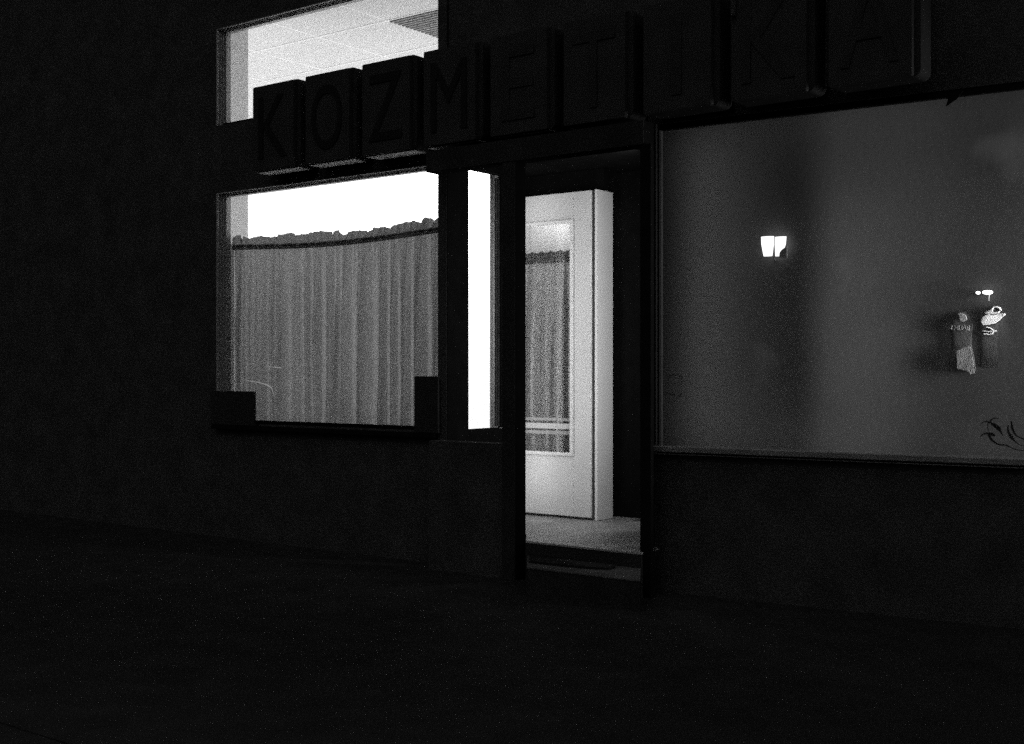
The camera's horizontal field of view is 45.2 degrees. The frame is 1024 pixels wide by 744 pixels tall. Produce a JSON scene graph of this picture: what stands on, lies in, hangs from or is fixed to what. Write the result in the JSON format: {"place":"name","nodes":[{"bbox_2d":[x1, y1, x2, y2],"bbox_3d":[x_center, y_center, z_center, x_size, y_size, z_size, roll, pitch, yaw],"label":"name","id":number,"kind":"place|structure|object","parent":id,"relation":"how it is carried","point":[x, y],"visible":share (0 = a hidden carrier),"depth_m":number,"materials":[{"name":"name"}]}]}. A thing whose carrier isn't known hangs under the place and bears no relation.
{"place":"outdoors","nodes":[
{"label":"outdoors","id":0,"kind":"place"},
{"bbox_2d":[0,509,1023,743],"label":"pavement","id":1,"kind":"structure","parent":0,"point":[111,633],"depth_m":4.92,"materials":[{"name":"grey concrete"}]},
{"bbox_2d":[0,723,63,743],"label":"kerb","id":2,"kind":"structure","parent":1,"relation":"on","point":[10,735],"depth_m":3.85,"materials":[{"name":"concrete"}]},
{"bbox_2d":[0,0,1023,629],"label":"shop building","id":3,"kind":"structure","parent":1,"relation":"on","point":[136,192],"depth_m":7.83,"materials":[{"name":"black paint"}]},
{"bbox_2d":[248,222,272,237],"bbox_3d":[-2.617,-0.292,12.349,0.680,2.425,0.652,0,0,37],"label":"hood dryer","id":4,"kind":"object","parent":3,"relation":"on","point":[255,229],"visible":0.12,"depth_m":12.13,"materials":[{"name":"plastic"}]},
{"bbox_2d":[253,79,313,174],"bbox_3d":[-1.497,-1.593,8.016,0.438,0.567,0.174,0,0,37],"label":"sign box","id":5,"kind":"object","parent":3,"relation":"attached to","point":[279,127],"visible":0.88,"depth_m":7.92,"materials":[{"name":"black plastic"}]},
{"bbox_2d":[216,0,362,125],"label":"transom window","id":6,"kind":"structure","parent":3,"relation":"in","point":[223,35],"depth_m":8.59,"materials":[{"name":"metal"}]},
{"bbox_2d":[211,165,437,437],"bbox_3d":[-1.243,-0.429,7.993,2.045,1.641,0.130,0,0,37],"label":"display window","id":7,"kind":"structure","parent":3,"relation":"in","point":[223,200],"depth_m":8.59,"materials":[{"name":"metal"}]},
{"bbox_2d":[210,391,255,425],"bbox_3d":[-1.917,0.247,8.438,0.457,0.233,0.016,0,0,37],"label":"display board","id":8,"kind":"object","parent":7,"relation":"attached to","point":[232,407],"visible":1,"depth_m":8.42,"materials":[{"name":"black"}]},
{"bbox_2d":[415,376,438,432],"bbox_3d":[-0.511,0.195,7.370,0.186,0.338,0.016,0,0,37],"label":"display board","id":9,"kind":"object","parent":7,"relation":"attached to","point":[426,404],"visible":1,"depth_m":7.36,"materials":[{"name":"black"}]},
{"bbox_2d":[232,217,437,425],"bbox_3d":[-1.183,-0.301,8.033,1.999,1.331,0.102,0,0,37],"label":"cafe curtain","id":10,"kind":"object","parent":3,"relation":"hanging from","point":[336,326],"visible":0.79,"depth_m":8.03,"materials":[{"name":"fabric"}]},
{"bbox_2d":[306,67,370,167],"bbox_3d":[-1.101,-1.593,7.716,0.438,0.567,0.174,0,0,37],"label":"sign box","id":11,"kind":"object","parent":3,"relation":"attached to","point":[333,118],"visible":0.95,"depth_m":7.62,"materials":[{"name":"black plastic"}]},
{"bbox_2d":[362,55,430,159],"bbox_3d":[-0.706,-1.593,7.416,0.438,0.567,0.174,0,0,37],"label":"sign box","id":12,"kind":"object","parent":3,"relation":"attached to","point":[393,108],"visible":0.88,"depth_m":7.32,"materials":[{"name":"black plastic"}]},
{"bbox_2d":[424,41,496,149],"bbox_3d":[-0.310,-1.593,7.115,0.438,0.567,0.174,0,0,37],"label":"sign box","id":13,"kind":"object","parent":3,"relation":"attached to","point":[457,95],"visible":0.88,"depth_m":7.02,"materials":[{"name":"black plastic"}]},
{"bbox_2d":[469,169,501,429],"bbox_3d":[-0.193,-0.449,7.648,0.088,1.601,0.370,0,0,37],"label":"side window","id":14,"kind":"structure","parent":3,"relation":"in","point":[495,178],"depth_m":7.75,"materials":[{"name":"glass"}]},
{"bbox_2d":[491,26,567,139],"bbox_3d":[0.085,-1.593,6.815,0.438,0.567,0.174,0,0,37],"label":"sign box","id":15,"kind":"object","parent":3,"relation":"attached to","point":[527,83],"visible":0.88,"depth_m":6.71,"materials":[{"name":"black plastic"}]},
{"bbox_2d":[526,249,569,452],"bbox_3d":[0.236,-0.121,7.866,0.465,1.318,0.081,0,0,37],"label":"curtain","id":16,"kind":"object","parent":3,"relation":"hanging from","point":[547,337],"depth_m":7.88,"materials":[{"name":"grey fabric"}]},
{"bbox_2d":[526,189,612,520],"bbox_3d":[0.300,-0.105,7.862,0.692,2.046,0.192,0,0,37],"label":"door","id":17,"kind":"structure","parent":3,"relation":"in","point":[579,482],"depth_m":7.67,"materials":[{"name":"paint"}]},
{"bbox_2d":[564,10,645,128],"bbox_3d":[0.480,-1.595,6.515,0.438,0.563,0.174,0,0,37],"label":"sign box","id":18,"kind":"object","parent":3,"relation":"attached to","point":[603,70],"visible":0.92,"depth_m":6.42,"materials":[{"name":"black plastic"}]},
{"bbox_2d":[643,0,731,118],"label":"sign box","id":19,"kind":"object","parent":3,"relation":"attached to","point":[686,57],"visible":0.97,"depth_m":6.13,"materials":[{"name":"black plastic"}]},
{"bbox_2d":[761,236,786,260],"bbox_3d":[1.401,-0.644,6.432,0.120,0.131,0.163,0,0,-41],"label":"wall lamp","id":20,"kind":"object","parent":3,"relation":"attached to","point":[767,243],"visible":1,"depth_m":6.41,"materials":[{"name":"white glass"}]},
{"bbox_2d":[731,0,825,106],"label":"sign box","id":21,"kind":"object","parent":3,"relation":"attached to","point":[778,51],"visible":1,"depth_m":5.83,"materials":[{"name":"black plastic"}]},
{"bbox_2d":[654,81,1023,465],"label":"shop window","id":22,"kind":"structure","parent":3,"relation":"attached to","point":[900,227],"depth_m":6.26,"materials":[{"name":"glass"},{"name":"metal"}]},
{"bbox_2d":[827,0,930,92],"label":"sign box","id":23,"kind":"object","parent":3,"relation":"attached to","point":[874,44],"visible":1,"depth_m":5.54,"materials":[{"name":"black plastic"}]},
{"bbox_2d":[942,91,962,105],"bbox_3d":[2.011,-1.247,5.617,0.098,0.060,0.010,0,0,32],"label":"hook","id":24,"kind":"object","parent":3,"relation":"attached to","point":[952,97],"visible":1,"depth_m":5.61,"materials":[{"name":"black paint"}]},
{"bbox_2d":[949,312,975,373],"bbox_3d":[2.184,-0.141,5.963,0.128,0.304,0.016,0,0,32],"label":"dressed form","id":25,"kind":"object","parent":3,"relation":"in","point":[962,357],"visible":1,"depth_m":5.96,"materials":[{"name":"grey fabric"}]},
{"bbox_2d":[982,290,992,295],"bbox_3d":[2.305,-0.364,5.909,0.046,0.050,0.135,0,0,37],"label":"spotlight","id":26,"kind":"object","parent":3,"relation":"attached to","point":[989,292],"visible":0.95,"depth_m":5.86,"materials":[{"name":"metal"}]},
{"bbox_2d":[979,306,1005,366],"bbox_3d":[2.304,-0.170,5.887,0.128,0.291,0.016,0,0,32],"label":"dressed form","id":27,"kind":"object","parent":3,"relation":"in","point":[989,326],"visible":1,"depth_m":5.89,"materials":[{"name":"grey fabric"}]}
]}

